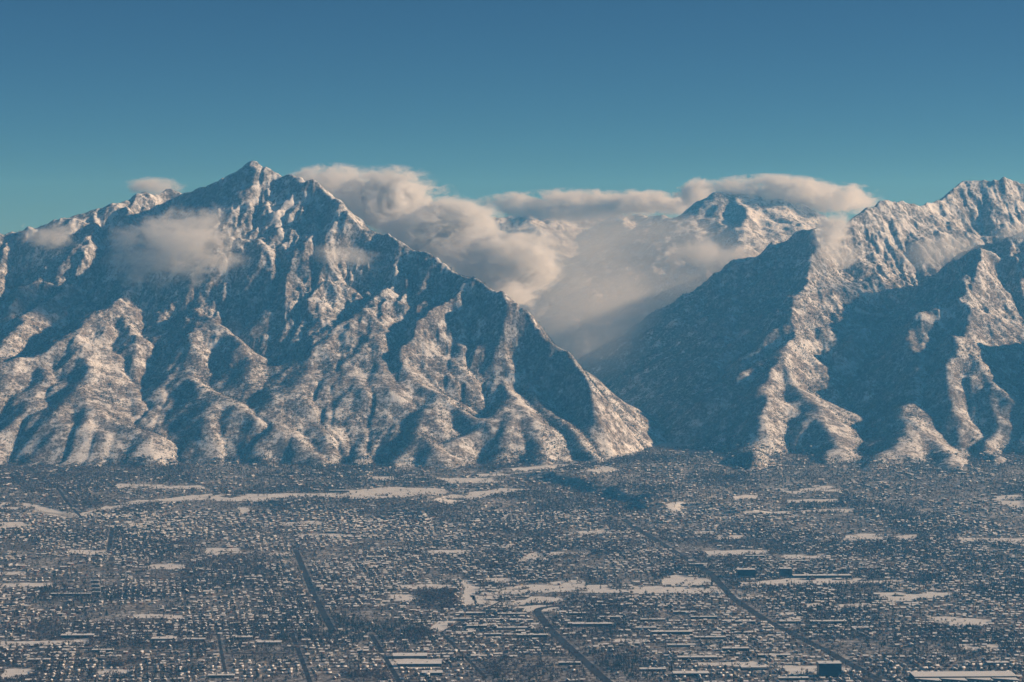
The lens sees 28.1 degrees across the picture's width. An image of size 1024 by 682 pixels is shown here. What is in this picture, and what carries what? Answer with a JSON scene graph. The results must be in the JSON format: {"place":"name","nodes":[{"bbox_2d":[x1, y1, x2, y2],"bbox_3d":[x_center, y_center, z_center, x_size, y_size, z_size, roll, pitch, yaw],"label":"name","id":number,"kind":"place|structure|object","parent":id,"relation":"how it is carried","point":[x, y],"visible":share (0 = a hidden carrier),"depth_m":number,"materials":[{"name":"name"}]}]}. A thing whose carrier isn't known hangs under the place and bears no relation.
{"place":"outdoors","nodes":[
{"label":"outdoors","id":0,"kind":"place"},
{"bbox_2d":[0,522,27,527],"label":"snow field","id":1,"kind":"structure","parent":0,"point":[10,524],"depth_m":8236.62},
{"bbox_2d":[2,571,26,574],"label":"snow field","id":2,"kind":"structure","parent":0,"point":[14,573],"depth_m":7088.99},
{"bbox_2d":[1,668,35,678],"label":"snow field","id":3,"kind":"structure","parent":0,"point":[12,672],"depth_m":5482.45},
{"bbox_2d":[0,583,52,587],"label":"snow field","id":4,"kind":"structure","parent":0,"point":[25,584],"depth_m":6848.18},
{"bbox_2d":[0,502,76,514],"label":"snow field","id":5,"kind":"structure","parent":0,"point":[43,509],"depth_m":8616.91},
{"bbox_2d":[0,639,89,646],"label":"snow field","id":6,"kind":"structure","parent":0,"point":[31,643],"depth_m":5882.38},
{"bbox_2d":[40,511,78,518],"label":"snow field","id":7,"kind":"structure","parent":0,"point":[68,515],"depth_m":8476.99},
{"bbox_2d":[58,490,82,517],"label":"road","id":8,"kind":"structure","parent":0,"point":[69,504],"depth_m":8720.41,"materials":[{"name":"asphalt"}]},
{"bbox_2d":[69,549,106,553],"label":"snow field","id":9,"kind":"structure","parent":0,"point":[85,551],"depth_m":7553.83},
{"bbox_2d":[107,523,114,549],"bbox_3d":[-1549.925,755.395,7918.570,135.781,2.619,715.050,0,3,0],"label":"road","id":10,"kind":"structure","parent":0,"point":[110,541],"depth_m":7872.42,"materials":[{"name":"asphalt"}]},
{"bbox_2d":[98,669,130,674],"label":"snow field","id":11,"kind":"structure","parent":0,"point":[100,672],"depth_m":5494.91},
{"bbox_2d":[80,493,211,515],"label":"snow field","id":12,"kind":"structure","parent":0,"point":[195,497],"depth_m":8802.53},
{"bbox_2d":[1,650,293,653],"bbox_3d":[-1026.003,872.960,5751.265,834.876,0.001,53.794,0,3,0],"label":"road","id":13,"kind":"structure","parent":0,"point":[174,652],"depth_m":5742.50,"materials":[{"name":"asphalt"}]},
{"bbox_2d":[131,614,182,618],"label":"snow field","id":14,"kind":"structure","parent":0,"point":[156,615],"depth_m":6287.53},
{"bbox_2d":[117,484,204,488],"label":"snow field","id":15,"kind":"structure","parent":0,"point":[151,485],"depth_m":9136.21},
{"bbox_2d":[149,563,185,569],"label":"snow field","id":16,"kind":"structure","parent":0,"point":[166,566],"depth_m":7215.86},
{"bbox_2d":[216,630,225,670],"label":"road","id":17,"kind":"structure","parent":0,"point":[222,654],"depth_m":5755.68,"materials":[{"name":"asphalt"}]},
{"bbox_2d":[203,548,241,554],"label":"snow field","id":18,"kind":"structure","parent":0,"point":[209,550],"depth_m":7577.49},
{"bbox_2d":[237,507,249,513],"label":"snow field","id":19,"kind":"structure","parent":0,"point":[243,510],"depth_m":8593.69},
{"bbox_2d":[210,493,346,501],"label":"snow field","id":20,"kind":"structure","parent":0,"point":[254,497],"depth_m":8896.07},
{"bbox_2d":[280,521,321,525],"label":"snow field","id":21,"kind":"structure","parent":0,"point":[311,522],"depth_m":8279.36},
{"bbox_2d":[293,550,334,630],"bbox_3d":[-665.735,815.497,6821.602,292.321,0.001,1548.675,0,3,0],"label":"road","id":22,"kind":"structure","parent":0,"point":[323,613],"depth_m":6695.68,"materials":[{"name":"asphalt"}]},
{"bbox_2d":[0,161,631,467],"bbox_3d":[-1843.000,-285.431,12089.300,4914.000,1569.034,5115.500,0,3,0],"label":"mountain","id":23,"kind":"structure","parent":0,"point":[264,200],"depth_m":10850.10,"materials":[{"name":"snow"}]},
{"bbox_2d":[0,217,1023,469],"bbox_3d":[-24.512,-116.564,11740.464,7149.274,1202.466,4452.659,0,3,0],"label":"slope trees","id":24,"kind":"object","parent":23,"relation":"on","point":[664,417],"visible":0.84,"depth_m":10892.90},
{"bbox_2d":[298,534,345,536],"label":"snow field","id":25,"kind":"structure","parent":0,"point":[319,534],"depth_m":7977.28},
{"bbox_2d":[369,634,401,681],"bbox_3d":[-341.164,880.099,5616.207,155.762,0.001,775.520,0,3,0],"label":"road","id":26,"kind":"structure","parent":0,"point":[389,664],"depth_m":5635.00,"materials":[{"name":"asphalt"}]},
{"bbox_2d":[359,474,416,479],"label":"snow field","id":27,"kind":"structure","parent":0,"point":[380,477],"depth_m":9366.68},
{"bbox_2d":[347,487,446,498],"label":"snow field","id":28,"kind":"structure","parent":0,"point":[394,491],"depth_m":8990.77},
{"bbox_2d":[389,594,422,600],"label":"snow field","id":29,"kind":"structure","parent":0,"point":[406,597],"depth_m":6605.11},
{"bbox_2d":[383,659,441,668],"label":"snow field","id":30,"kind":"structure","parent":0,"point":[410,660],"depth_m":5622.62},
{"bbox_2d":[400,584,455,588],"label":"snow field","id":31,"kind":"structure","parent":0,"point":[422,586],"depth_m":6809.63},
{"bbox_2d":[431,620,455,630],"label":"snow field","id":32,"kind":"structure","parent":0,"point":[442,625],"depth_m":6136.02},
{"bbox_2d":[427,550,470,553],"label":"snow field","id":33,"kind":"structure","parent":0,"point":[445,551],"depth_m":7553.83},
{"bbox_2d":[441,633,487,677],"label":"road","id":34,"kind":"structure","parent":0,"point":[465,657],"depth_m":5674.66,"materials":[{"name":"asphalt"}]},
{"bbox_2d":[461,579,477,605],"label":"snow field","id":35,"kind":"structure","parent":0,"point":[472,589],"depth_m":6715.12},
{"bbox_2d":[435,477,503,483],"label":"snow field","id":36,"kind":"structure","parent":0,"point":[467,480],"depth_m":9287.74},
{"bbox_2d":[440,601,501,632],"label":"road","id":37,"kind":"structure","parent":0,"point":[470,617],"depth_m":6278.57,"materials":[{"name":"asphalt"}]},
{"bbox_2d":[433,488,529,503],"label":"snow field","id":38,"kind":"structure","parent":0,"point":[475,494],"depth_m":8919.62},
{"bbox_2d":[483,577,512,582],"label":"snow field","id":39,"kind":"structure","parent":0,"point":[501,579],"depth_m":6946.50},
{"bbox_2d":[0,442,1023,681],"bbox_3d":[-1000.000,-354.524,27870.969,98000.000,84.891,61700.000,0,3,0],"label":"ground","id":40,"kind":"structure","parent":0,"point":[323,676],"depth_m":7327.90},
{"bbox_2d":[27,658,50,661],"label":"flat roofed building","id":41,"kind":"structure","parent":40,"relation":"on","point":[38,659],"depth_m":5618.99,"materials":[{"name":"brick"}]},
{"bbox_2d":[50,592,90,595],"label":"flat roofed building","id":42,"kind":"structure","parent":40,"relation":"on","point":[52,594],"depth_m":6633.62,"materials":[{"name":"grey metal"}]},
{"bbox_2d":[60,633,94,637],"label":"flat roofed building","id":43,"kind":"structure","parent":40,"relation":"on","point":[74,635],"depth_m":5945.78,"materials":[{"name":"grey metal"}]},
{"bbox_2d":[92,648,113,651],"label":"flat roofed building","id":44,"kind":"structure","parent":40,"relation":"on","point":[106,650],"depth_m":5747.33,"materials":[{"name":"grey metal"}]},
{"bbox_2d":[151,636,176,640],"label":"flat roofed building","id":45,"kind":"structure","parent":40,"relation":"on","point":[162,638],"depth_m":5900.12,"materials":[{"name":"concrete"}]},
{"bbox_2d":[183,637,205,641],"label":"flat roofed building","id":46,"kind":"structure","parent":40,"relation":"on","point":[200,639],"depth_m":5899.82,"materials":[{"name":"concrete"}]},
{"bbox_2d":[207,673,234,677],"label":"flat roofed building","id":47,"kind":"structure","parent":40,"relation":"on","point":[218,675],"depth_m":5417.71,"materials":[{"name":"brick"}]},
{"bbox_2d":[257,640,281,644],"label":"flat roofed building","id":48,"kind":"structure","parent":40,"relation":"on","point":[273,642],"depth_m":5861.98,"materials":[{"name":"concrete"}]},
{"bbox_2d":[290,633,311,681],"bbox_3d":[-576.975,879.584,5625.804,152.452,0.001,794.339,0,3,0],"label":"road","id":49,"kind":"structure","parent":40,"relation":"on","point":[304,666],"depth_m":5635.00,"materials":[{"name":"asphalt"}]},
{"bbox_2d":[393,653,426,658],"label":"flat roofed building","id":50,"kind":"structure","parent":40,"relation":"on","point":[409,655],"depth_m":5662.94,"materials":[{"name":"brick"}]},
{"bbox_2d":[397,661,441,666],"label":"flat roofed building","id":51,"kind":"structure","parent":40,"relation":"on","point":[422,664],"depth_m":5553.85,"materials":[{"name":"grey metal"}]},
{"bbox_2d":[422,670,442,674],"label":"flat roofed building","id":52,"kind":"structure","parent":40,"relation":"on","point":[434,672],"depth_m":5450.15,"materials":[{"name":"brick"}]},
{"bbox_2d":[453,617,470,620],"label":"flat roofed building","id":53,"kind":"structure","parent":40,"relation":"on","point":[459,619],"depth_m":6209.31,"materials":[{"name":"concrete"}]},
{"bbox_2d":[456,611,484,614],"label":"flat roofed building","id":54,"kind":"structure","parent":40,"relation":"on","point":[470,613],"depth_m":6303.01,"materials":[{"name":"brick"}]},
{"bbox_2d":[467,624,486,627],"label":"flat roofed building","id":55,"kind":"structure","parent":40,"relation":"on","point":[480,625],"depth_m":6099.87,"materials":[{"name":"grey metal"}]},
{"bbox_2d":[484,632,501,635],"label":"flat roofed building","id":56,"kind":"structure","parent":40,"relation":"on","point":[493,634],"depth_m":5974.02,"materials":[{"name":"brick"}]},
{"bbox_2d":[0,439,1023,681],"bbox_3d":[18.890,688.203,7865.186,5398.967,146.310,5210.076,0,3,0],"label":"distant trees","id":57,"kind":"object","parent":40,"relation":"on","point":[429,594],"visible":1,"depth_m":7228.45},
{"bbox_2d":[0,443,1023,681],"bbox_3d":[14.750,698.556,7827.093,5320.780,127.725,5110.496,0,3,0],"label":"distant houses","id":58,"kind":"structure","parent":40,"relation":"on","point":[180,523],"depth_m":7193.22,"materials":[{"name":"white brick"}]},
{"bbox_2d":[497,626,526,629],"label":"flat roofed building","id":59,"kind":"structure","parent":40,"relation":"on","point":[509,627],"depth_m":6069.53,"materials":[{"name":"concrete"}]},
{"bbox_2d":[498,612,526,615],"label":"flat roofed building","id":60,"kind":"structure","parent":40,"relation":"on","point":[518,613],"depth_m":6291.78,"materials":[{"name":"grey metal"}]},
{"bbox_2d":[510,618,532,621],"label":"flat roofed building","id":61,"kind":"structure","parent":40,"relation":"on","point":[530,620],"depth_m":6189.62,"materials":[{"name":"grey metal"}]},
{"bbox_2d":[517,633,547,637],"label":"flat roofed building","id":62,"kind":"structure","parent":40,"relation":"on","point":[537,634],"depth_m":5955.71,"materials":[{"name":"grey metal"}]},
{"bbox_2d":[558,661,580,664],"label":"flat roofed building","id":63,"kind":"structure","parent":40,"relation":"on","point":[565,662],"depth_m":5577.25,"materials":[{"name":"grey metal"}]},
{"bbox_2d":[572,622,611,626],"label":"flat roofed building","id":64,"kind":"structure","parent":40,"relation":"on","point":[578,624],"depth_m":6120.51,"materials":[{"name":"grey metal"}]},
{"bbox_2d":[636,626,656,629],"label":"flat roofed building","id":65,"kind":"structure","parent":40,"relation":"on","point":[646,627],"depth_m":6069.77,"materials":[{"name":"concrete"}]},
{"bbox_2d":[639,667,665,671],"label":"flat roofed building","id":66,"kind":"structure","parent":40,"relation":"on","point":[655,669],"depth_m":5500.01,"materials":[{"name":"brick"}]},
{"bbox_2d":[640,618,664,621],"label":"flat roofed building","id":67,"kind":"structure","parent":40,"relation":"on","point":[647,619],"depth_m":6199.20,"materials":[{"name":"brick"}]},
{"bbox_2d":[651,630,692,634],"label":"flat roofed building","id":68,"kind":"structure","parent":40,"relation":"on","point":[661,632],"depth_m":6003.31,"materials":[{"name":"grey metal"}]},
{"bbox_2d":[667,643,695,646],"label":"flat roofed building","id":69,"kind":"structure","parent":40,"relation":"on","point":[682,645],"depth_m":5818.41,"materials":[{"name":"concrete"}]},
{"bbox_2d":[672,671,708,676],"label":"flat roofed building","id":70,"kind":"structure","parent":40,"relation":"on","point":[688,673],"depth_m":5433.68,"materials":[{"name":"grey metal"}]},
{"bbox_2d":[677,655,717,659],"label":"flat roofed building","id":71,"kind":"structure","parent":40,"relation":"on","point":[708,657],"depth_m":5644.89,"materials":[{"name":"brick"}]},
{"bbox_2d":[690,615,716,618],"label":"flat roofed building","id":72,"kind":"structure","parent":40,"relation":"on","point":[705,617],"depth_m":6240.55,"materials":[{"name":"grey metal"}]},
{"bbox_2d":[694,635,725,639],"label":"flat roofed building","id":73,"kind":"structure","parent":40,"relation":"on","point":[710,637],"depth_m":5927.39,"materials":[{"name":"brick"}]},
{"bbox_2d":[722,646,748,650],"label":"flat roofed building","id":74,"kind":"structure","parent":40,"relation":"on","point":[739,648],"depth_m":5764.72,"materials":[{"name":"grey metal"}]},
{"bbox_2d":[735,620,755,623],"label":"flat roofed building","id":75,"kind":"structure","parent":40,"relation":"on","point":[747,621],"depth_m":6169.05,"materials":[{"name":"concrete"}]},
{"bbox_2d":[736,568,755,577],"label":"office block","id":76,"kind":"structure","parent":40,"relation":"on","point":[750,572],"depth_m":6988.96,"materials":[{"name":"glass"}]},
{"bbox_2d":[740,665,768,669],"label":"flat roofed building","id":77,"kind":"structure","parent":40,"relation":"on","point":[754,667],"depth_m":5512.78,"materials":[{"name":"concrete"}]},
{"bbox_2d":[757,653,790,657],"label":"flat roofed building","id":78,"kind":"structure","parent":40,"relation":"on","point":[762,655],"depth_m":5678.62,"materials":[{"name":"grey metal"}]},
{"bbox_2d":[779,567,791,576],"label":"office block","id":79,"kind":"structure","parent":40,"relation":"on","point":[784,571],"depth_m":7002.12,"materials":[{"name":"glass"}]},
{"bbox_2d":[779,620,800,623],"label":"flat roofed building","id":80,"kind":"structure","parent":40,"relation":"on","point":[789,621],"depth_m":6168.80,"materials":[{"name":"grey metal"}]},
{"bbox_2d":[777,676,808,680],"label":"flat roofed building","id":81,"kind":"structure","parent":40,"relation":"on","point":[788,678],"depth_m":5387.39,"materials":[{"name":"brick"}]},
{"bbox_2d":[792,574,851,577],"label":"long building","id":82,"kind":"structure","parent":40,"relation":"on","point":[819,575],"depth_m":6977.34,"materials":[{"name":"grey metal"}]},
{"bbox_2d":[810,620,846,623],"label":"flat roofed building","id":83,"kind":"structure","parent":40,"relation":"on","point":[833,621],"depth_m":6159.33,"materials":[{"name":"grey metal"}]},
{"bbox_2d":[817,661,841,676],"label":"office block","id":84,"kind":"structure","parent":40,"relation":"on","point":[829,668],"depth_m":5424.44,"materials":[{"name":"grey metal"}]},
{"bbox_2d":[909,671,1018,681],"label":"stepped warehouse","id":85,"kind":"structure","parent":40,"relation":"on","point":[960,676],"depth_m":5379.94,"materials":[{"name":"grey metal"}]},
{"bbox_2d":[986,661,1009,664],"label":"flat roofed building","id":86,"kind":"structure","parent":40,"relation":"on","point":[995,662],"depth_m":5577.27,"materials":[{"name":"brick"}]},
{"bbox_2d":[0,505,1023,681],"bbox_3d":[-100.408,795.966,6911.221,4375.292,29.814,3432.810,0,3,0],"label":"street","id":87,"kind":"structure","parent":0,"point":[266,646],"depth_m":6534.03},
{"bbox_2d":[0,0,1023,240],"label":"sky","id":88,"kind":"structure","parent":0,"point":[421,117],"materials":[{"name":"blue"}]},
{"bbox_2d":[470,595,564,604],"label":"snow field","id":89,"kind":"structure","parent":0,"point":[480,599],"depth_m":6569.24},
{"bbox_2d":[478,465,556,476],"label":"snow field","id":90,"kind":"structure","parent":0,"point":[498,473],"depth_m":9538.59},
{"bbox_2d":[487,605,559,611],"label":"snow field","id":91,"kind":"structure","parent":0,"point":[528,608],"depth_m":6429.56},
{"bbox_2d":[422,452,633,474],"bbox_3d":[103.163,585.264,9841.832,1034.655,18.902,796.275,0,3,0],"label":"road","id":92,"kind":"structure","parent":0,"point":[517,470],"depth_m":9525.78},
{"bbox_2d":[519,552,543,560],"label":"snow field","id":93,"kind":"structure","parent":0,"point":[529,556],"depth_m":7437.71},
{"bbox_2d":[549,552,588,555],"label":"snow field","id":94,"kind":"structure","parent":0,"point":[564,552],"depth_m":7506.95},
{"bbox_2d":[533,605,611,681],"bbox_3d":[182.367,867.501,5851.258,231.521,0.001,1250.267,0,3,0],"label":"road","id":95,"kind":"structure","parent":0,"point":[560,638],"depth_m":5853.17,"materials":[{"name":"asphalt"}]},
{"bbox_2d":[576,529,611,533],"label":"snow field","id":96,"kind":"structure","parent":0,"point":[594,531],"depth_m":8056.97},
{"bbox_2d":[556,453,633,466],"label":"snow field","id":97,"kind":"structure","parent":0,"point":[586,462],"depth_m":9837.27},
{"bbox_2d":[586,466,616,473],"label":"snow field","id":98,"kind":"structure","parent":0,"point":[604,469],"depth_m":9514.88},
{"bbox_2d":[481,580,723,594],"bbox_3d":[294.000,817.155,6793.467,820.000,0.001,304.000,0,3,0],"label":"snow field","id":99,"kind":"structure","parent":0,"point":[566,586],"depth_m":6752.60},
{"bbox_2d":[400,191,841,360],"bbox_3d":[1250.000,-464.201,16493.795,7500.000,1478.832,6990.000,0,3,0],"label":"mountain","id":100,"kind":"structure","parent":0,"point":[578,287],"depth_m":15969.35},
{"bbox_2d":[613,639,645,641],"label":"snow field","id":101,"kind":"structure","parent":0,"point":[623,640],"depth_m":5911.13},
{"bbox_2d":[666,502,683,512],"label":"snow field","id":102,"kind":"structure","parent":0,"point":[672,507],"depth_m":8593.23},
{"bbox_2d":[662,575,717,588],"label":"snow field","id":103,"kind":"structure","parent":0,"point":[674,579],"depth_m":6926.61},
{"bbox_2d":[697,661,759,665],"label":"snow field","id":104,"kind":"structure","parent":0,"point":[730,663],"depth_m":5596.60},
{"bbox_2d":[718,535,745,538],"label":"snow field","id":105,"kind":"structure","parent":0,"point":[734,536],"depth_m":7925.01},
{"bbox_2d":[704,550,768,556],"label":"snow field","id":106,"kind":"structure","parent":0,"point":[732,552],"depth_m":7530.31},
{"bbox_2d":[733,495,757,499],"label":"snow field","id":107,"kind":"structure","parent":0,"point":[744,497],"depth_m":8842.12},
{"bbox_2d":[622,519,886,681],"bbox_3d":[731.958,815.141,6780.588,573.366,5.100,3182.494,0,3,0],"label":"road","id":108,"kind":"structure","parent":0,"point":[714,577],"depth_m":6377.90,"materials":[{"name":"asphalt"}]},
{"bbox_2d":[745,508,853,513],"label":"snow field","id":109,"kind":"structure","parent":0,"point":[780,512],"depth_m":8547.16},
{"bbox_2d":[577,177,1023,471],"bbox_3d":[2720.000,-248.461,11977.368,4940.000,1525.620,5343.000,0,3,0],"label":"mountain","id":110,"kind":"structure","parent":0,"point":[974,209],"depth_m":11542.25,"materials":[{"name":"snow"}]},
{"bbox_2d":[784,553,825,557],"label":"snow field","id":111,"kind":"structure","parent":0,"point":[794,556],"depth_m":7437.71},
{"bbox_2d":[774,484,840,493],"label":"snow field","id":112,"kind":"structure","parent":0,"point":[815,489],"depth_m":9062.88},
{"bbox_2d":[786,499,838,502],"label":"snow field","id":113,"kind":"structure","parent":0,"point":[815,500],"depth_m":8802.53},
{"bbox_2d":[777,665,849,674],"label":"snow field","id":114,"kind":"structure","parent":0,"point":[792,669],"depth_m":5532.61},
{"bbox_2d":[740,577,904,585],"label":"snow field","id":115,"kind":"structure","parent":0,"point":[793,580],"depth_m":6906.84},
{"bbox_2d":[838,603,869,607],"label":"snow field","id":116,"kind":"structure","parent":0,"point":[841,605],"depth_m":6481.24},
{"bbox_2d":[844,533,918,540],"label":"snow field","id":117,"kind":"structure","parent":0,"point":[869,536],"depth_m":7925.01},
{"bbox_2d":[880,592,955,601],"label":"snow field","id":118,"kind":"structure","parent":0,"point":[910,596],"depth_m":6641.38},
{"bbox_2d":[932,617,990,625],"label":"snow field","id":119,"kind":"structure","parent":0,"point":[959,620],"depth_m":6214.84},
{"bbox_2d":[959,644,1000,649],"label":"snow field","id":120,"kind":"structure","parent":0,"point":[993,646],"depth_m":5825.72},
{"bbox_2d":[957,537,1023,542],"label":"snow field","id":121,"kind":"structure","parent":0,"point":[973,539],"depth_m":7847.88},
{"bbox_2d":[995,494,1023,508],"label":"snow field","id":122,"kind":"structure","parent":0,"point":[1018,503],"depth_m":8779.27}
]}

